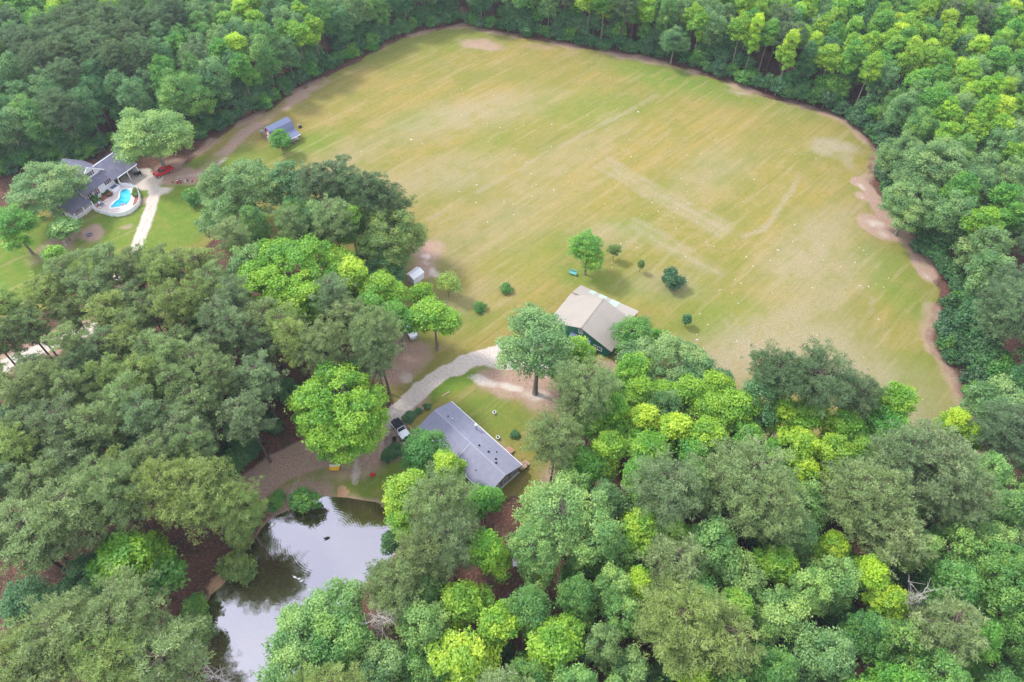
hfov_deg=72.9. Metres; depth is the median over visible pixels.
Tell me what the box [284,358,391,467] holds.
broadleaf tree
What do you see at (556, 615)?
understory shrub
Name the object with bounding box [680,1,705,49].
poplar tree
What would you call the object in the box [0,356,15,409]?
pine tree
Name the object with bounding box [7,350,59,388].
pine tree
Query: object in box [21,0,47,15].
oak tree
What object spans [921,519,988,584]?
willow tree
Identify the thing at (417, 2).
oak tree
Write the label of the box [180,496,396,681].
pond water
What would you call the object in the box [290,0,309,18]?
broadleaf tree
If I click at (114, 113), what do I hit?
young tree
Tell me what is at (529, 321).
oak tree
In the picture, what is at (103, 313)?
pine tree
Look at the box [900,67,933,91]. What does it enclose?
poplar tree
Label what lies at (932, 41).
poplar tree
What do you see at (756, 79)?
understory shrub
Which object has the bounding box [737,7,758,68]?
poplar tree
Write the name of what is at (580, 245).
oak tree
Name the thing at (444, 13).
understory shrub
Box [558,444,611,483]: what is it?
broadleaf tree
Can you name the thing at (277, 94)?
understory shrub
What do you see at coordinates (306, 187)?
pine tree
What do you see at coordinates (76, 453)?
pine tree
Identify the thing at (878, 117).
young tree
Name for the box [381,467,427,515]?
broadleaf tree
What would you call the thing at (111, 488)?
pine tree
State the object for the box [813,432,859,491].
broadleaf tree
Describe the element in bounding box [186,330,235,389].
pine tree
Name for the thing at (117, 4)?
oak tree
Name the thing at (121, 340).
pine tree
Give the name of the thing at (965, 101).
oak tree
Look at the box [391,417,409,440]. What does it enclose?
off road car
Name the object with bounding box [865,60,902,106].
oak tree
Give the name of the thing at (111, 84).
oak tree
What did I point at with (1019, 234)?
oak tree
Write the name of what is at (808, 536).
hardwood tree
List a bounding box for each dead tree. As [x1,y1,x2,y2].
[198,664,239,681]
[357,596,398,642]
[899,576,944,619]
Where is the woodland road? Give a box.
[0,322,97,368]
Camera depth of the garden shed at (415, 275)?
163.40 m
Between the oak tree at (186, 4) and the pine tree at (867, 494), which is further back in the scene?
the oak tree at (186, 4)
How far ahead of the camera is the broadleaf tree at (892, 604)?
104.37 m
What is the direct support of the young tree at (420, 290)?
on the field
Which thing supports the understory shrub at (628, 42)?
on the ground at (204, 556)
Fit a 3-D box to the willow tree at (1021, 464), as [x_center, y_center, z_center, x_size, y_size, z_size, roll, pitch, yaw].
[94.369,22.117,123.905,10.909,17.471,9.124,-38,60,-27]
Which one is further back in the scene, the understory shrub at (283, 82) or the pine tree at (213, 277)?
the understory shrub at (283, 82)
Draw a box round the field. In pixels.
[182,27,960,454]
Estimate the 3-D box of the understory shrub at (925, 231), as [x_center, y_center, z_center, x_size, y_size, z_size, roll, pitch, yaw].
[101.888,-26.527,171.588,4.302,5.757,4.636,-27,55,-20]
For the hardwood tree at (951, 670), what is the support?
on the ground at (204, 556)
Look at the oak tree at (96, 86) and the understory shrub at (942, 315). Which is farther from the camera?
the oak tree at (96, 86)
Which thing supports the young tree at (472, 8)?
on the ground at (204, 556)
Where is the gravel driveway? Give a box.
[385,340,557,435]
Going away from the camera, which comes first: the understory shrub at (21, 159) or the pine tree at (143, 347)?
the pine tree at (143, 347)
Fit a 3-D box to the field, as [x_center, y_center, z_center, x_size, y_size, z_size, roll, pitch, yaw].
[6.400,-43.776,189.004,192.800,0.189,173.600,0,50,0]
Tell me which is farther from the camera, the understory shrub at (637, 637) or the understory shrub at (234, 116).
the understory shrub at (234, 116)
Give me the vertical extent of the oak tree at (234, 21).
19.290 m
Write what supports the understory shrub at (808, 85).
on the ground at (204, 556)
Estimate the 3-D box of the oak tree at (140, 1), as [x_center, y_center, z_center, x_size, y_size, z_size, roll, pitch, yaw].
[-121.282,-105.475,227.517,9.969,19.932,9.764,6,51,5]
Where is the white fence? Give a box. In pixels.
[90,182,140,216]
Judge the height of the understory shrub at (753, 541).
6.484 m
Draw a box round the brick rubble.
[172,179,197,183]
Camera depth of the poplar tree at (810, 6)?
218.81 m
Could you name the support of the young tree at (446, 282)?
on the field
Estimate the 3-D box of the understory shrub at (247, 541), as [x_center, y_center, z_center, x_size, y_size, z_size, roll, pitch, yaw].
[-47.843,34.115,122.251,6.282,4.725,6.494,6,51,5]
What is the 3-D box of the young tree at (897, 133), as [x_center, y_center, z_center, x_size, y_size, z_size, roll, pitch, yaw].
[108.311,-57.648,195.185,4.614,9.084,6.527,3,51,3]
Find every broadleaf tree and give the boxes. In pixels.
[0,0,15,12]
[0,41,21,92]
[1,6,20,23]
[9,0,29,16]
[39,244,68,272]
[44,0,64,11]
[82,526,182,590]
[163,30,188,60]
[204,36,234,95]
[216,10,239,36]
[222,51,264,111]
[224,29,249,57]
[230,0,253,23]
[233,232,355,323]
[243,9,266,30]
[246,0,267,10]
[274,18,295,70]
[283,19,315,79]
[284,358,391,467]
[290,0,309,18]
[303,13,323,70]
[333,203,363,257]
[334,253,370,298]
[353,289,390,318]
[360,269,409,304]
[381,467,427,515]
[383,506,416,542]
[384,297,416,352]
[406,294,462,350]
[424,625,502,681]
[431,447,467,479]
[438,578,497,631]
[463,482,506,528]
[464,525,512,584]
[474,598,524,654]
[518,610,586,681]
[548,353,574,397]
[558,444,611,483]
[561,334,596,382]
[566,403,611,449]
[590,429,630,483]
[598,389,631,435]
[612,350,652,390]
[619,504,661,560]
[620,373,656,408]
[620,452,653,502]
[622,401,662,446]
[623,427,676,472]
[625,564,661,608]
[650,378,675,427]
[651,411,693,458]
[658,517,689,549]
[666,372,711,413]
[671,434,712,475]
[677,413,729,454]
[678,662,716,681]
[685,391,729,433]
[699,367,739,395]
[707,386,765,433]
[713,585,757,624]
[728,419,764,454]
[749,541,799,587]
[757,435,788,464]
[759,396,798,437]
[775,425,821,468]
[783,399,833,446]
[786,454,821,501]
[805,528,851,567]
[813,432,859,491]
[816,408,868,440]
[837,673,874,681]
[843,553,893,592]
[846,430,875,466]
[859,404,911,448]
[859,581,912,623]
[867,379,923,433]
[931,406,972,440]
[955,537,1023,644]
[956,421,984,453]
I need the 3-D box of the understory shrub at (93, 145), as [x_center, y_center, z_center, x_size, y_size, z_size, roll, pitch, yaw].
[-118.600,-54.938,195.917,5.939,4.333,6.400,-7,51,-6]
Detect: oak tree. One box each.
[0,19,36,71]
[0,50,37,96]
[0,65,20,102]
[0,88,14,118]
[0,95,13,133]
[0,105,29,145]
[0,202,41,254]
[0,572,58,635]
[3,79,39,109]
[3,92,38,128]
[4,160,91,222]
[17,98,66,152]
[20,6,43,24]
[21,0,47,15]
[24,14,40,36]
[27,67,70,128]
[33,587,84,629]
[39,78,71,128]
[45,5,79,65]
[47,0,65,6]
[63,0,77,11]
[66,85,106,131]
[77,73,113,130]
[79,56,107,101]
[90,529,132,579]
[101,69,131,107]
[105,0,120,18]
[109,107,197,166]
[116,74,155,114]
[130,67,160,107]
[132,0,154,28]
[143,0,154,9]
[145,37,183,71]
[146,18,176,58]
[147,53,183,94]
[154,67,217,122]
[169,23,191,42]
[174,42,210,74]
[177,51,212,115]
[182,0,205,27]
[183,2,212,46]
[185,32,208,77]
[187,10,212,38]
[190,53,233,109]
[191,19,219,49]
[193,198,240,248]
[196,161,243,220]
[199,0,224,18]
[203,1,222,31]
[206,23,228,52]
[210,3,235,37]
[217,157,283,214]
[218,48,248,87]
[223,15,248,43]
[223,255,261,297]
[224,0,239,18]
[228,243,284,296]
[234,20,259,65]
[247,33,283,87]
[248,20,284,78]
[253,21,279,71]
[253,633,327,681]
[258,6,273,28]
[261,0,289,20]
[261,600,331,672]
[267,128,292,153]
[267,159,311,206]
[270,3,298,64]
[273,0,291,24]
[274,34,301,86]
[290,12,311,63]
[295,0,321,14]
[300,576,370,643]
[305,0,337,52]
[307,607,377,681]
[321,0,345,28]
[322,3,353,45]
[323,180,354,211]
[341,0,375,25]
[351,207,430,271]
[356,194,390,247]
[361,0,391,25]
[364,246,407,281]
[373,0,397,21]
[388,0,416,18]
[395,567,451,623]
[406,0,426,9]
[427,0,442,14]
[466,0,493,19]
[493,0,512,9]
[493,300,580,395]
[502,519,563,589]
[511,0,536,32]
[511,470,615,558]
[537,0,560,35]
[557,506,630,570]
[565,227,605,274]
[586,477,632,532]
[604,0,626,24]
[615,336,658,365]
[621,0,642,36]
[634,330,714,414]
[640,0,668,26]
[654,0,678,30]
[658,24,690,63]
[668,0,692,28]
[674,355,719,379]
[677,459,714,517]
[677,513,745,580]
[685,0,709,49]
[698,0,725,38]
[701,0,723,43]
[702,10,727,48]
[709,22,741,50]
[716,367,735,386]
[723,1,736,33]
[737,21,767,55]
[760,0,780,22]
[771,0,797,48]
[777,9,804,67]
[793,40,819,76]
[803,13,822,30]
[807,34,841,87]
[817,0,835,14]
[838,52,870,98]
[844,11,870,42]
[854,0,880,32]
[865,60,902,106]
[873,130,927,179]
[876,88,909,119]
[877,175,942,235]
[883,88,923,136]
[888,133,970,204]
[891,0,913,15]
[900,78,934,119]
[901,106,940,145]
[915,80,956,134]
[921,188,977,237]
[924,15,943,32]
[924,90,980,126]
[938,132,977,185]
[947,77,965,107]
[949,225,1016,275]
[950,32,975,60]
[953,162,997,209]
[954,371,1023,429]
[957,0,982,26]
[959,53,992,92]
[963,247,1018,296]
[964,151,1002,196]
[974,124,1017,167]
[979,36,1006,77]
[980,2,1017,35]
[987,155,1023,203]
[992,0,1010,4]
[995,118,1023,169]
[1001,362,1023,399]
[1002,196,1023,249]
[1003,64,1023,96]
[1003,111,1023,135]
[1010,185,1023,236]
[1013,0,1023,16]
[1013,81,1023,94]
[1013,332,1023,361]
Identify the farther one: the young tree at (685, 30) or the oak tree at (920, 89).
the young tree at (685, 30)
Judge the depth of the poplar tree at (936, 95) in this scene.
182.69 m
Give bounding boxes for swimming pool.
[109,188,132,208]
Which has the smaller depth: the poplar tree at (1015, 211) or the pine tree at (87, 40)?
the poplar tree at (1015, 211)
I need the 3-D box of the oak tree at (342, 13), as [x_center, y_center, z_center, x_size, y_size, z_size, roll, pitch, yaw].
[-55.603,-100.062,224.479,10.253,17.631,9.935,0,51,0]
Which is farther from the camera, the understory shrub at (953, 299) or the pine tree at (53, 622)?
the understory shrub at (953, 299)
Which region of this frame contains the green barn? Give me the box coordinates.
[552,285,638,356]
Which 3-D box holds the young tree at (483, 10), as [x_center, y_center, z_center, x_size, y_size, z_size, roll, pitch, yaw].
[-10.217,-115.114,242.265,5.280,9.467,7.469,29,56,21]
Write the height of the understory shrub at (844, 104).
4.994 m
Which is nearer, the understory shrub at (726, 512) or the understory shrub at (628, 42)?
the understory shrub at (726, 512)
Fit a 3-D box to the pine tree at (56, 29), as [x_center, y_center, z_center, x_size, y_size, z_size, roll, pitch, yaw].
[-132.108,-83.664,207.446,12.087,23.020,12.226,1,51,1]
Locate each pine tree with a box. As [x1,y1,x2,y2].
[0,2,25,42]
[0,21,33,68]
[0,282,54,362]
[0,313,29,356]
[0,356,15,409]
[0,362,60,429]
[0,413,45,471]
[0,421,51,476]
[0,451,31,509]
[0,494,68,575]
[0,494,86,579]
[0,584,110,681]
[0,614,67,681]
[2,396,53,447]
[3,454,91,530]
[5,299,59,356]
[5,352,15,364]
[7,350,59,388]
[8,24,51,61]
[16,39,59,83]
[18,357,75,407]
[19,269,83,340]
[22,390,101,463]
[22,472,122,551]
[26,11,60,38]
[30,86,84,140]
[36,21,81,82]
[37,250,107,335]
[38,35,80,73]
[40,319,103,386]
[40,365,115,444]
[40,432,103,484]
[45,56,88,108]
[48,4,85,24]
[48,294,97,336]
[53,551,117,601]
[54,345,107,405]
[56,451,132,520]
[56,562,188,678]
[57,603,159,681]
[58,11,98,73]
[58,24,98,72]
[60,265,119,321]
[60,399,130,465]
[63,448,157,537]
[68,0,99,16]
[71,30,118,95]
[73,0,102,24]
[74,240,128,287]
[78,288,130,334]
[79,323,129,366]
[79,350,136,401]
[80,8,116,39]
[85,382,139,433]
[86,17,128,90]
[89,0,133,67]
[91,38,137,77]
[98,442,156,511]
[100,318,164,399]
[101,369,160,433]
[104,246,168,331]
[105,5,148,39]
[110,306,156,366]
[111,278,155,335]
[113,0,146,27]
[113,351,170,419]
[114,17,152,84]
[116,391,172,448]
[116,614,215,681]
[118,425,191,491]
[120,32,155,77]
[123,453,210,537]
[124,286,169,338]
[126,328,175,376]
[129,239,162,284]
[133,251,192,331]
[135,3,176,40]
[141,448,242,545]
[147,277,203,336]
[147,333,190,386]
[147,402,218,482]
[150,0,187,15]
[152,0,188,28]
[152,242,190,283]
[154,358,212,438]
[160,373,225,451]
[163,323,201,359]
[167,416,224,490]
[169,336,229,419]
[173,245,225,283]
[176,38,215,107]
[179,272,233,361]
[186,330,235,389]
[192,259,240,339]
[194,343,245,397]
[195,295,252,371]
[202,469,268,546]
[207,215,254,260]
[212,273,262,359]
[212,305,255,359]
[215,388,277,462]
[227,347,289,420]
[236,320,282,379]
[238,296,285,373]
[258,300,309,381]
[271,203,310,277]
[271,316,311,380]
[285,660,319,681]
[291,313,355,375]
[292,160,336,243]
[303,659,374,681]
[308,271,357,354]
[310,193,358,246]
[317,153,365,204]
[324,295,373,372]
[342,169,394,223]
[343,303,406,394]
[349,322,395,405]
[353,549,430,634]
[361,557,407,609]
[369,181,418,232]
[391,516,461,586]
[401,460,479,546]
[410,503,482,581]
[476,664,534,681]
[520,403,584,484]
[546,352,625,442]
[556,0,573,26]
[610,0,642,49]
[620,442,708,536]
[622,573,731,681]
[631,530,709,602]
[688,426,802,535]
[690,596,767,680]
[727,467,810,551]
[741,339,818,400]
[765,0,797,70]
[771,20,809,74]
[778,335,870,418]
[817,452,919,549]
[833,368,892,418]
[845,504,940,579]
[857,421,949,500]
[869,417,990,518]
[895,587,992,667]
[916,462,1006,532]
[934,0,966,25]
[966,0,999,31]
[966,396,1023,468]
[969,275,1023,346]
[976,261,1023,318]
[1008,219,1023,269]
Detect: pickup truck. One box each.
[152,165,174,177]
[404,326,418,340]
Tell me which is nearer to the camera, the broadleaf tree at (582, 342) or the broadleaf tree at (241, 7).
the broadleaf tree at (582, 342)
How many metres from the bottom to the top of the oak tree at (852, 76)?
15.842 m
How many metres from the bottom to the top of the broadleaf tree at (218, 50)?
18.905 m
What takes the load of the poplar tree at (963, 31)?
on the ground at (204, 556)
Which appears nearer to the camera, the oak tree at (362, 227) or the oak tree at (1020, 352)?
the oak tree at (1020, 352)
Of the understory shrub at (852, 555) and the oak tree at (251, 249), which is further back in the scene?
the oak tree at (251, 249)
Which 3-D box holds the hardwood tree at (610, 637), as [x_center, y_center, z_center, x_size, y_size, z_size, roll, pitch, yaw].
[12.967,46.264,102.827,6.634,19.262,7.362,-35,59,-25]
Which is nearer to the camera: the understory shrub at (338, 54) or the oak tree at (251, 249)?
the oak tree at (251, 249)
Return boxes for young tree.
[0,143,15,160]
[17,134,36,154]
[27,129,46,144]
[44,215,83,240]
[62,133,86,155]
[66,128,90,142]
[108,103,126,124]
[133,544,190,598]
[174,109,190,121]
[184,319,208,335]
[185,104,212,124]
[209,90,224,109]
[215,90,234,109]
[219,446,250,478]
[222,419,252,449]
[231,83,248,103]
[241,82,258,100]
[243,83,257,93]
[253,65,276,88]
[275,376,300,407]
[292,47,312,64]
[301,46,319,62]
[308,43,324,56]
[328,36,347,50]
[334,25,355,47]
[338,357,368,383]
[352,20,367,38]
[354,19,372,38]
[354,250,368,270]
[369,21,376,38]
[371,20,389,32]
[380,530,402,555]
[389,1,408,18]
[405,282,435,303]
[435,270,462,295]
[467,1,479,16]
[475,0,490,17]
[500,1,517,17]
[516,3,531,16]
[522,8,540,26]
[533,4,547,22]
[533,558,556,589]
[586,11,604,32]
[600,23,614,37]
[606,244,621,256]
[610,21,627,46]
[636,22,653,39]
[643,27,659,45]
[653,23,671,39]
[676,28,691,51]
[694,41,708,60]
[701,44,715,60]
[714,47,732,61]
[729,50,745,66]
[740,55,756,68]
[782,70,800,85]
[794,74,811,88]
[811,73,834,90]
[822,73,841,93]
[830,77,852,107]
[853,96,871,112]
[861,102,878,119]
[873,102,885,122]
[873,114,898,136]
[889,122,906,137]
[929,222,951,242]
[935,224,971,251]
[952,304,986,335]
[952,335,981,357]
[958,287,987,302]
[958,293,989,311]
[964,322,998,343]
[967,345,1010,371]
[968,332,1002,361]
[984,353,1019,381]
[988,367,1020,386]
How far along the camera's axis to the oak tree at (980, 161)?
167.45 m
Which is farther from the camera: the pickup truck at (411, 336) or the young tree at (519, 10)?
the young tree at (519, 10)
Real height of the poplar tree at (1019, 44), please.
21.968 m
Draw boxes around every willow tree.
[180,610,218,655]
[399,426,452,476]
[431,467,465,485]
[551,466,596,510]
[580,531,649,585]
[589,367,626,402]
[607,313,654,351]
[650,675,663,681]
[709,667,765,681]
[738,374,785,438]
[824,450,878,512]
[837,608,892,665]
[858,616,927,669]
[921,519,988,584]
[971,661,1023,681]
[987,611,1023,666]
[1010,440,1023,485]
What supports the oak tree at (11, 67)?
on the ground at (204, 556)
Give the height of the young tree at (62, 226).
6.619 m
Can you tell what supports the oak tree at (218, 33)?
on the ground at (204, 556)
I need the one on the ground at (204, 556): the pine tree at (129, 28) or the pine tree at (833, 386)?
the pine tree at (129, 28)
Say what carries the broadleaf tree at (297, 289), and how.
on the ground at (204, 556)
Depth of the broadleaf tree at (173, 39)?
204.82 m
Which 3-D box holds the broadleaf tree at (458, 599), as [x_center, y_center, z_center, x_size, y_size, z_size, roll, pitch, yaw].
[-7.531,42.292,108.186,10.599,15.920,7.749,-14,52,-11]
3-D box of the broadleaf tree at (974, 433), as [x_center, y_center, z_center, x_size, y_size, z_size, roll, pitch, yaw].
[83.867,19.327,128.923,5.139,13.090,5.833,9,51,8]
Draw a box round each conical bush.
[637,260,644,271]
[681,313,691,325]
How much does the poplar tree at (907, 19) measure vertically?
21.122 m
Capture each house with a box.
[52,152,138,205]
[419,401,521,488]
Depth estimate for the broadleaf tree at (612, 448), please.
119.49 m
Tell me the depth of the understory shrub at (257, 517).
123.53 m
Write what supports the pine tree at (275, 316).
on the ground at (204, 556)
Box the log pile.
[505,446,514,453]
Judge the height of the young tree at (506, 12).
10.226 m
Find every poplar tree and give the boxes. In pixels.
[569,0,583,16]
[574,0,599,44]
[590,0,618,39]
[596,3,612,35]
[634,0,656,23]
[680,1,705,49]
[687,11,709,49]
[716,0,736,43]
[725,11,752,76]
[732,0,753,51]
[735,0,757,15]
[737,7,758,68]
[743,12,765,68]
[747,0,770,54]
[759,17,780,69]
[770,0,794,59]
[773,29,800,95]
[787,21,813,71]
[792,0,808,22]
[802,0,818,21]
[804,30,823,68]
[808,14,831,68]
[812,43,843,84]
[813,0,821,13]
[820,20,845,73]
[825,6,848,26]
[826,0,848,23]
[836,15,864,73]
[836,38,869,79]
[839,32,865,73]
[844,0,866,26]
[851,30,884,90]
[855,49,885,105]
[856,49,895,98]
[861,1,892,64]
[865,9,897,50]
[873,27,895,52]
[873,33,906,93]
[889,25,919,79]
[891,21,909,34]
[893,19,927,82]
[893,43,923,96]
[894,12,904,20]
[894,35,924,89]
[896,0,921,17]
[896,10,917,26]
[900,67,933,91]
[909,0,939,23]
[915,44,939,69]
[915,81,952,117]
[921,23,939,46]
[921,37,941,54]
[925,45,955,78]
[926,0,950,17]
[927,94,964,147]
[931,64,952,86]
[931,120,963,146]
[933,170,980,214]
[935,5,960,39]
[936,21,959,49]
[943,56,966,91]
[951,0,974,22]
[951,25,979,60]
[952,15,978,37]
[952,56,983,91]
[957,110,991,145]
[959,80,985,106]
[959,205,1004,252]
[965,34,992,59]
[968,71,1008,99]
[972,0,992,11]
[973,93,1001,128]
[973,93,1018,153]
[973,181,1023,242]
[981,112,1018,155]
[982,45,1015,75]
[985,4,1011,36]
[988,27,1017,47]
[991,18,1023,37]
[992,137,1023,202]
[996,200,1023,243]
[999,75,1017,96]
[1004,0,1023,17]
[1004,17,1023,45]
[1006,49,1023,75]
[1008,32,1023,52]
[1010,13,1023,51]
[1010,93,1023,120]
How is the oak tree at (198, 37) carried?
on the ground at (204, 556)
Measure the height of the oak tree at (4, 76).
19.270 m
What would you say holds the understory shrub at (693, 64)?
on the ground at (204, 556)
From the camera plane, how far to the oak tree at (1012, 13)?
217.09 m
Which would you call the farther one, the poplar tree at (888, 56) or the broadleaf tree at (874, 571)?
the poplar tree at (888, 56)
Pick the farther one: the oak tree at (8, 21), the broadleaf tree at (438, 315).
the oak tree at (8, 21)
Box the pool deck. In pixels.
[92,186,134,216]
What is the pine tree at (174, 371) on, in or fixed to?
on the ground at (204, 556)
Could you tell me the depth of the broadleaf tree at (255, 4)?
222.51 m
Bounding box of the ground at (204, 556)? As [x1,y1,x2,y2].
[0,0,1023,681]
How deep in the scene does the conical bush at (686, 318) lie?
153.27 m
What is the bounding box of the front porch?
[59,195,94,219]
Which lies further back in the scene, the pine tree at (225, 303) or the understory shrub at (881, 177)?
the understory shrub at (881, 177)
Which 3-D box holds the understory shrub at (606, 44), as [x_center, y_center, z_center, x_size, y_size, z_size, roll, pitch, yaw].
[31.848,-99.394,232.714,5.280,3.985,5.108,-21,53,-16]
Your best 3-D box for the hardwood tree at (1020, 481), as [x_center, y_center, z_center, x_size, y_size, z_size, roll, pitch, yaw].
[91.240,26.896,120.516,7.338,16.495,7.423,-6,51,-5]
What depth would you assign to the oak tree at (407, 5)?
232.59 m
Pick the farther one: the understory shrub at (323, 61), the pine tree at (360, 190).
the understory shrub at (323, 61)
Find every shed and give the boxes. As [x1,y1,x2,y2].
[260,117,301,149]
[406,267,423,284]
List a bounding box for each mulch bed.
[100,191,111,201]
[133,195,138,204]
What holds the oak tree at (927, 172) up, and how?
on the ground at (204, 556)
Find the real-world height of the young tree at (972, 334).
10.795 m
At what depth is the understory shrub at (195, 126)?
199.44 m
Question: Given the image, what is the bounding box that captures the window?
[593,344,601,351]
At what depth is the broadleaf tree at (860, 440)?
120.45 m
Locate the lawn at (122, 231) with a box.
[0,167,207,315]
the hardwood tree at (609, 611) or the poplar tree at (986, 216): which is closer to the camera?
the hardwood tree at (609, 611)
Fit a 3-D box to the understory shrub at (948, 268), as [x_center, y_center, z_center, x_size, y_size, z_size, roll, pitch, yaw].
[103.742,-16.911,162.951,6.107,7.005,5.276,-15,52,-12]
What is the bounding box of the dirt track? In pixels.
[239,433,403,497]
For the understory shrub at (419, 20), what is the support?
on the ground at (204, 556)
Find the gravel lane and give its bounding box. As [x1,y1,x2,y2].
[119,169,170,277]
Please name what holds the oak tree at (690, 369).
on the field
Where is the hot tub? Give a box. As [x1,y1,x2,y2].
[107,183,120,192]
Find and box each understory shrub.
[0,156,19,175]
[0,158,8,176]
[0,403,12,421]
[10,149,35,166]
[26,152,46,164]
[27,442,46,464]
[44,143,67,163]
[58,141,73,158]
[72,143,86,157]
[73,142,96,159]
[84,139,101,153]
[92,131,108,150]
[105,131,116,144]
[117,423,141,440]
[118,438,137,461]
[178,590,209,621]
[181,187,201,206]
[189,125,208,139]
[191,123,208,138]
[198,115,214,131]
[211,116,226,130]
[212,547,258,587]
[213,108,232,125]
[214,438,231,453]
[219,445,241,462]
[221,108,239,125]
[221,520,255,551]
[229,394,241,406]
[230,99,246,117]
[235,508,263,531]
[242,95,255,113]
[245,434,265,460]
[247,378,272,401]
[248,89,266,110]
[251,88,273,109]
[260,410,284,435]
[261,87,276,102]
[267,488,286,513]
[271,87,281,99]
[272,380,282,401]
[275,77,292,94]
[276,75,294,91]
[284,70,299,85]
[287,485,322,516]
[294,68,309,83]
[297,60,321,77]
[309,62,324,74]
[316,53,335,71]
[329,54,344,66]
[331,51,343,64]
[337,49,354,59]
[344,41,363,56]
[361,32,379,48]
[363,39,379,50]
[372,29,384,44]
[393,16,404,34]
[397,17,414,33]
[402,633,427,661]
[408,16,417,29]
[411,12,426,27]
[425,13,436,27]
[430,15,441,24]
[437,5,452,24]
[446,9,462,22]
[461,10,468,22]
[467,13,480,25]
[473,16,486,27]
[485,14,497,27]
[494,18,505,29]
[494,640,516,667]
[501,16,513,31]
[502,654,526,681]
[516,18,524,33]
[519,21,535,36]
[537,25,552,38]
[549,608,578,637]
[554,27,570,40]
[557,556,590,587]
[563,25,579,41]
[573,32,586,45]
[584,33,596,47]
[593,36,603,47]
[601,38,613,50]
[611,32,623,48]
[618,36,634,52]
[624,608,655,639]
[626,499,641,510]
[628,40,640,52]
[641,42,655,56]
[642,661,668,681]
[649,327,668,339]
[649,563,672,599]
[650,646,686,681]
[653,43,666,57]
[659,41,672,57]
[668,47,678,59]
[673,454,682,472]
[677,51,690,62]
[685,649,717,672]
[686,57,704,67]
[687,49,702,61]
[697,58,709,66]
[701,507,731,526]
[702,60,718,72]
[703,477,719,508]
[711,59,729,77]
[719,491,739,530]
[725,62,739,77]
[734,69,749,84]
[738,525,775,552]
[741,67,761,85]
[743,622,778,649]
[750,72,764,87]
[760,72,776,91]
[768,75,786,95]
[779,82,796,98]
[781,626,811,658]
[791,82,810,101]
[793,671,816,681]
[796,654,834,681]
[800,82,813,100]
[801,613,814,623]
[808,85,824,105]
[808,507,830,529]
[816,597,858,630]
[818,88,833,107]
[824,90,842,109]
[830,100,849,114]
[843,104,852,118]
[843,551,861,574]
[844,106,861,119]
[845,537,856,556]
[847,109,871,127]
[857,118,874,134]
[862,123,879,135]
[862,646,899,667]
[869,129,884,144]
[871,161,890,176]
[875,131,895,145]
[878,173,892,182]
[878,178,896,190]
[887,563,927,591]
[904,211,923,230]
[907,578,934,606]
[908,233,937,253]
[912,225,934,238]
[913,223,924,235]
[913,235,939,250]
[915,498,936,521]
[921,243,952,262]
[922,518,948,545]
[932,307,959,333]
[933,255,952,270]
[933,318,962,336]
[934,332,960,350]
[937,255,966,277]
[937,291,960,308]
[937,305,957,319]
[939,289,963,307]
[940,345,966,367]
[942,329,966,348]
[943,518,974,550]
[945,269,968,284]
[948,275,967,291]
[951,281,967,292]
[953,351,978,366]
[955,363,991,386]
[960,378,982,396]
[960,515,991,534]
[964,364,982,375]
[964,661,988,681]
[999,645,1023,678]
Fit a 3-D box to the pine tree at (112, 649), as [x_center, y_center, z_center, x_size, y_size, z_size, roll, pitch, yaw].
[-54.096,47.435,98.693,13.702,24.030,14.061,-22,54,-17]
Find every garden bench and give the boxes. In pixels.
[329,465,339,471]
[569,269,576,276]
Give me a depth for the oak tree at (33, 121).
183.80 m
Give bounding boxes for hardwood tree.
[237,204,273,246]
[273,195,313,242]
[298,196,331,262]
[357,635,411,681]
[394,599,450,660]
[398,642,450,681]
[500,582,554,647]
[506,649,551,681]
[550,663,597,681]
[553,571,599,631]
[576,620,623,676]
[590,560,632,618]
[598,671,633,681]
[599,591,643,640]
[604,641,652,681]
[647,387,682,429]
[675,572,719,625]
[708,546,770,614]
[739,641,800,681]
[749,583,812,644]
[772,462,797,495]
[772,508,820,565]
[777,566,834,619]
[785,477,829,534]
[787,620,859,681]
[800,554,863,618]
[861,498,925,550]
[863,659,930,681]
[886,528,947,573]
[900,639,974,681]
[912,557,986,620]
[945,617,1006,672]
[952,519,1019,575]
[962,450,1017,497]
[977,488,1023,536]
[1002,605,1023,650]
[1007,526,1023,579]
[1010,473,1023,489]
[1010,482,1023,508]
[1015,664,1023,677]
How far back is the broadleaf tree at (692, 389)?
126.52 m
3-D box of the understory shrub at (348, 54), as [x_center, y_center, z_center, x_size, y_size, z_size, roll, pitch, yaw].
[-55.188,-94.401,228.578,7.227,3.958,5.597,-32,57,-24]
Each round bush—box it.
[89,194,100,204]
[380,448,397,464]
[387,441,402,457]
[401,412,413,424]
[405,410,416,419]
[414,406,422,414]
[422,403,431,409]
[472,301,487,313]
[500,282,513,293]
[510,428,519,438]
[661,265,689,291]
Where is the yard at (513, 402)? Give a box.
[271,372,577,514]
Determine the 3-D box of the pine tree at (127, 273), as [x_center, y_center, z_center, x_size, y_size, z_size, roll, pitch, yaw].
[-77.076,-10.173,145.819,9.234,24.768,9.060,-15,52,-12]
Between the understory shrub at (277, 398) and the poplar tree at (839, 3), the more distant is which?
the poplar tree at (839, 3)
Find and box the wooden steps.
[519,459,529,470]
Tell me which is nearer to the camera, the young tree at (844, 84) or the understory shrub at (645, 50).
the young tree at (844, 84)
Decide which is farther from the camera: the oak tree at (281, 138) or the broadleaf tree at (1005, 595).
the oak tree at (281, 138)
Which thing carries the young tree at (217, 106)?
on the ground at (204, 556)
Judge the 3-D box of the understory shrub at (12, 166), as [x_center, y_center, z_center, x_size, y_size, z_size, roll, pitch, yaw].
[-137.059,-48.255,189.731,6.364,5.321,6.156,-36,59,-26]
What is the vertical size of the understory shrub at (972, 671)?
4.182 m
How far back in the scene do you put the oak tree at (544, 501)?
107.40 m

